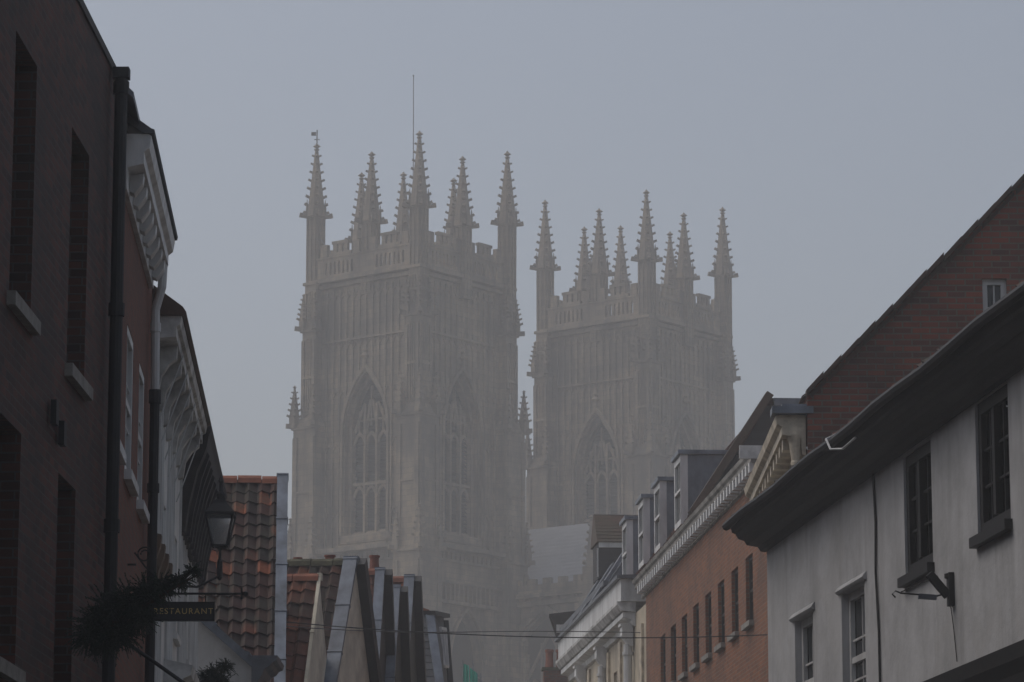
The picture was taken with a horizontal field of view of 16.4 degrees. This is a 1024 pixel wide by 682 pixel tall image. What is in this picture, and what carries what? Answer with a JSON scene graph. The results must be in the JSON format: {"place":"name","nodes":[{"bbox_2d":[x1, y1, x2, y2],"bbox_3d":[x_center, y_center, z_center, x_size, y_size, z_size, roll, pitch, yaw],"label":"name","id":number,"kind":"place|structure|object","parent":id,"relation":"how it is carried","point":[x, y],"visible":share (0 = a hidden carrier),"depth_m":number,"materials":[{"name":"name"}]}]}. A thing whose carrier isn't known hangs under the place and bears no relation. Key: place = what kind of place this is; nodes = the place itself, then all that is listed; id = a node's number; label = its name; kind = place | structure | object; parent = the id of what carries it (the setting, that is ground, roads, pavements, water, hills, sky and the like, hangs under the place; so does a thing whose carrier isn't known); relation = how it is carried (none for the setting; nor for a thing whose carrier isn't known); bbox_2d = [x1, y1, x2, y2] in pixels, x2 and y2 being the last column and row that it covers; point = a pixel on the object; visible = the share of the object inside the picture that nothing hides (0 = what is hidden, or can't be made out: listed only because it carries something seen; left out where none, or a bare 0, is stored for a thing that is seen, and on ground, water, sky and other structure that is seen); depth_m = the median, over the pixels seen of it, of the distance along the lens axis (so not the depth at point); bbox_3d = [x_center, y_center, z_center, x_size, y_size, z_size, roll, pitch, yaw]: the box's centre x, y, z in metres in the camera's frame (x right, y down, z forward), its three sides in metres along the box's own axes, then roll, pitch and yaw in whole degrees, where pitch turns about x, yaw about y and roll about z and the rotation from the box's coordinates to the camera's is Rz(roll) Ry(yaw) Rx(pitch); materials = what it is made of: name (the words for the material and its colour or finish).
{"place":"outdoors","nodes":[
{"label":"outdoors","id":0,"kind":"place"},
{"bbox_2d":[0,0,130,681],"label":"brick house","id":1,"kind":"structure","parent":0,"point":[64,86],"depth_m":29.66,"materials":[{"name":"brown brick"}]},
{"bbox_2d":[0,656,25,681],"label":"window sill","id":2,"kind":"structure","parent":1,"relation":"in","point":[9,672],"depth_m":26.78,"materials":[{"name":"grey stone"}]},
{"bbox_2d":[6,290,40,335],"bbox_3d":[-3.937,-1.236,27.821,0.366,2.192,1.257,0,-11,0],"label":"window sill","id":3,"kind":"structure","parent":1,"relation":"in","point":[15,302],"depth_m":27.47,"materials":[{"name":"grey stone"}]},
{"bbox_2d":[64,363,92,400],"bbox_3d":[-3.868,-0.666,30.765,0.366,2.192,1.257,0,-11,0],"label":"window sill","id":4,"kind":"structure","parent":1,"relation":"in","point":[74,376],"depth_m":30.40,"materials":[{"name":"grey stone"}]},
{"bbox_2d":[63,561,203,666],"bbox_3d":[-3.173,2.297,29.748,1.180,0.899,0.627,0,-11,0],"label":"fir tree","id":5,"kind":"object","parent":1,"relation":"attached to","point":[116,622],"visible":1,"depth_m":29.66,"materials":[{"name":"green plant"}]},
{"bbox_2d":[115,88,177,681],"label":"brick house","id":6,"kind":"structure","parent":0,"point":[151,237],"depth_m":37.37,"materials":[{"name":"red brick"}]},
{"bbox_2d":[120,440,126,464],"bbox_3d":[-3.800,1.050,34.072,0.110,0.100,1.220,0,-11,-3],"label":"window","id":7,"kind":"structure","parent":6,"relation":"in","point":[123,456],"depth_m":34.25,"materials":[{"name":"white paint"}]},
{"bbox_2d":[124,325,138,496],"bbox_3d":[-3.907,0.712,36.273,0.135,1.602,1.220,0,-11,-3],"label":"window","id":8,"kind":"structure","parent":6,"relation":"in","point":[129,478],"depth_m":36.65,"materials":[{"name":"white paint"}]},
{"bbox_2d":[136,363,149,523],"bbox_3d":[-3.999,1.101,38.284,0.135,1.602,1.120,0,-11,-3],"label":"window","id":9,"kind":"structure","parent":6,"relation":"in","point":[142,510],"depth_m":38.61,"materials":[{"name":"white paint"}]},
{"bbox_2d":[123,641,184,681],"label":"flag pole","id":10,"kind":"object","parent":6,"relation":"attached to","point":[160,666],"visible":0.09,"depth_m":33.02,"materials":[{"name":"metal"}]},
{"bbox_2d":[127,546,247,621],"bbox_3d":[-3.330,2.479,36.187,1.273,0.768,0.064,0,-11,0],"label":"hanging sign","id":11,"kind":"object","parent":6,"relation":"attached to","point":[193,611],"visible":0.87,"depth_m":36.12,"materials":[{"name":"black metal"}]},
{"bbox_2d":[150,286,226,681],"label":"white house","id":12,"kind":"structure","parent":0,"point":[189,472],"depth_m":44.87,"materials":[{"name":"paint"}]},
{"bbox_2d":[173,548,180,646],"bbox_3d":[-4.408,3.253,46.289,0.145,1.382,1.020,1,-11,-3],"label":"window","id":13,"kind":"structure","parent":12,"relation":"in","point":[176,639],"depth_m":46.24,"materials":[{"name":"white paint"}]},
{"bbox_2d":[181,475,236,587],"bbox_3d":[-3.851,2.387,44.355,0.780,1.422,0.381,0,-11,0],"label":"wall lantern","id":14,"kind":"object","parent":12,"relation":"attached to","point":[220,515],"depth_m":44.24,"materials":[{"name":"black metal"}]},
{"bbox_2d":[196,657,236,681],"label":"fir tree","id":15,"kind":"object","parent":12,"relation":"attached to","point":[218,672],"visible":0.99,"depth_m":46.98,"materials":[{"name":"green plant"}]},
{"bbox_2d":[286,75,740,681],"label":"cathedral","id":16,"kind":"structure","parent":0,"point":[412,451],"depth_m":249.21,"materials":[{"name":"stone"}]},
{"bbox_2d":[84,0,1023,532],"label":"sky","id":17,"kind":"structure","parent":0,"point":[845,147],"materials":[{"name":"grey"}]},
{"label":"ground","id":18,"kind":"structure","parent":0,"visible":0},
{"bbox_2d":[197,622,283,681],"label":"white house","id":19,"kind":"structure","parent":18,"relation":"on","point":[215,642],"depth_m":54.85,"materials":[{"name":"white paint"}]},
{"bbox_2d":[198,473,288,681],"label":"gabled house","id":20,"kind":"structure","parent":18,"relation":"on","point":[255,567],"depth_m":60.26,"materials":[{"name":"tile"}]},
{"bbox_2d":[286,621,767,637],"bbox_3d":[0.270,4.893,59.862,8.156,0.242,0.020,1,-11,-4],"label":"overhead wire","id":21,"kind":"object","parent":20,"relation":"attached to","point":[525,636],"visible":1,"depth_m":59.83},
{"bbox_2d":[286,573,326,681],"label":"gabled house","id":22,"kind":"structure","parent":18,"relation":"on","point":[306,657],"depth_m":63.32,"materials":[{"name":"tile"}]},
{"bbox_2d":[287,555,381,681],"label":"gabled house","id":23,"kind":"structure","parent":18,"relation":"on","point":[346,597],"depth_m":66.19,"materials":[{"name":"beige paint"}]},
{"bbox_2d":[286,626,439,632],"bbox_3d":[-2.536,5.600,68.790,0.018,1.986,18.966,-1,-11,7],"label":"overhead wire","id":24,"kind":"object","parent":23,"relation":"attached to","point":[347,630],"visible":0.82,"depth_m":64.47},
{"bbox_2d":[368,555,396,681],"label":"gabled house","id":25,"kind":"structure","parent":18,"relation":"on","point":[381,584],"depth_m":71.35,"materials":[{"name":"black wood"}]},
{"bbox_2d":[393,574,425,681],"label":"gabled house","id":26,"kind":"structure","parent":18,"relation":"on","point":[413,582],"depth_m":77.51,"materials":[{"name":"black wood"}]},
{"bbox_2d":[423,608,452,681],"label":"slate house","id":27,"kind":"structure","parent":18,"relation":"on","point":[438,658],"depth_m":84.14,"materials":[{"name":"beige paint"}]},
{"bbox_2d":[439,627,448,667],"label":"window","id":28,"kind":"structure","parent":27,"relation":"in","point":[444,638],"depth_m":87.18,"materials":[{"name":"white paint"}]},
{"bbox_2d":[541,649,567,681],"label":"house","id":29,"kind":"structure","parent":18,"relation":"on","point":[551,672],"depth_m":112.37,"materials":[{"name":"orange brick"}]},
{"bbox_2d":[549,611,574,681],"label":"stucco house","id":30,"kind":"structure","parent":18,"relation":"on","point":[558,620],"depth_m":100.65,"materials":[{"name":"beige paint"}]},
{"bbox_2d":[554,494,653,681],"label":"stucco house","id":31,"kind":"structure","parent":18,"relation":"on","point":[622,548],"depth_m":87.42,"materials":[{"name":"beige paint"}]},
{"bbox_2d":[440,631,640,632],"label":"overhead wire","id":32,"kind":"object","parent":31,"relation":"attached to","point":[540,631],"visible":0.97,"depth_m":82.95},
{"bbox_2d":[632,391,800,681],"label":"brick house","id":33,"kind":"structure","parent":18,"relation":"on","point":[702,572],"depth_m":72.60,"materials":[{"name":"orange brick"}]},
{"bbox_2d":[663,636,665,681],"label":"window","id":34,"kind":"structure","parent":33,"relation":"in","point":[664,636],"depth_m":78.42,"materials":[{"name":"black wood"}]},
{"bbox_2d":[671,626,676,681],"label":"window","id":35,"kind":"structure","parent":33,"relation":"in","point":[674,680],"depth_m":76.50,"materials":[{"name":"black wood"}]},
{"bbox_2d":[678,616,687,680],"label":"window","id":36,"kind":"structure","parent":33,"relation":"in","point":[683,675],"depth_m":74.57,"materials":[{"name":"black wood"}]},
{"bbox_2d":[689,605,699,671],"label":"window","id":37,"kind":"structure","parent":33,"relation":"in","point":[696,665],"depth_m":72.70,"materials":[{"name":"black wood"}]},
{"bbox_2d":[701,594,711,662],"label":"window","id":38,"kind":"structure","parent":33,"relation":"in","point":[708,655],"depth_m":70.81,"materials":[{"name":"black wood"}]},
{"bbox_2d":[714,582,724,652],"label":"window","id":39,"kind":"structure","parent":33,"relation":"in","point":[721,645],"depth_m":68.95,"materials":[{"name":"black wood"}]},
{"bbox_2d":[727,569,738,641],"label":"window","id":40,"kind":"structure","parent":33,"relation":"in","point":[729,639],"depth_m":67.07,"materials":[{"name":"black wood"}]},
{"bbox_2d":[741,556,753,630],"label":"window","id":41,"kind":"structure","parent":33,"relation":"in","point":[748,624],"depth_m":65.18,"materials":[{"name":"black wood"}]},
{"bbox_2d":[722,280,1023,681],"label":"white house","id":42,"kind":"structure","parent":18,"relation":"on","point":[913,478],"depth_m":33.20,"materials":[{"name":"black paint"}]},
{"bbox_2d":[789,601,814,681],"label":"window","id":43,"kind":"structure","parent":42,"relation":"in","point":[807,624],"depth_m":38.93,"materials":[{"name":"white paint"}]},
{"bbox_2d":[835,571,866,681],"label":"window","id":44,"kind":"structure","parent":42,"relation":"in","point":[857,649],"depth_m":36.38,"materials":[{"name":"white paint"}]},
{"bbox_2d":[897,440,934,587],"bbox_3d":[3.814,1.623,33.272,0.284,1.252,1.256,0,-11,0],"label":"window","id":45,"kind":"structure","parent":42,"relation":"in","point":[918,464],"depth_m":33.30,"materials":[{"name":"black wood"}]},
{"bbox_2d":[892,571,956,661],"bbox_3d":[3.684,2.468,31.730,0.570,0.824,0.175,0,-11,0],"label":"sign bracket","id":46,"kind":"object","parent":42,"relation":"attached to","point":[941,588],"visible":1,"depth_m":31.77,"materials":[{"name":"black metal"}]},
{"bbox_2d":[969,384,1012,548],"bbox_3d":[4.138,1.075,30.494,0.284,1.272,1.256,0,-11,0],"label":"window","id":47,"kind":"structure","parent":42,"relation":"in","point":[993,427],"depth_m":30.52,"materials":[{"name":"black wood"}]},
{"bbox_2d":[744,174,1023,500],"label":"brick house","id":48,"kind":"structure","parent":18,"relation":"on","point":[974,271],"depth_m":44.88,"materials":[{"name":"brown brick"}]},
{"bbox_2d":[982,280,1005,310],"bbox_3d":[6.124,-0.418,45.003,0.312,0.731,0.055,0,-11,0],"label":"window","id":49,"kind":"structure","parent":48,"relation":"in","point":[993,290],"depth_m":45.04,"materials":[{"name":"white paint"}]},
{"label":"pavement","id":50,"kind":"structure","parent":0,"visible":0},
{"bbox_2d":[385,584,411,681],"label":"gabled house","id":51,"kind":"structure","parent":50,"relation":"on","point":[400,660],"depth_m":73.36,"materials":[{"name":"black wood"}]},
{"label":"road","id":52,"kind":"structure","parent":0,"visible":0},
{"bbox_2d":[461,660,481,681],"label":"scaffold","id":53,"kind":"object","parent":52,"relation":"on","point":[473,675],"visible":1,"depth_m":118.00,"materials":[{"name":"metal"}]}
]}

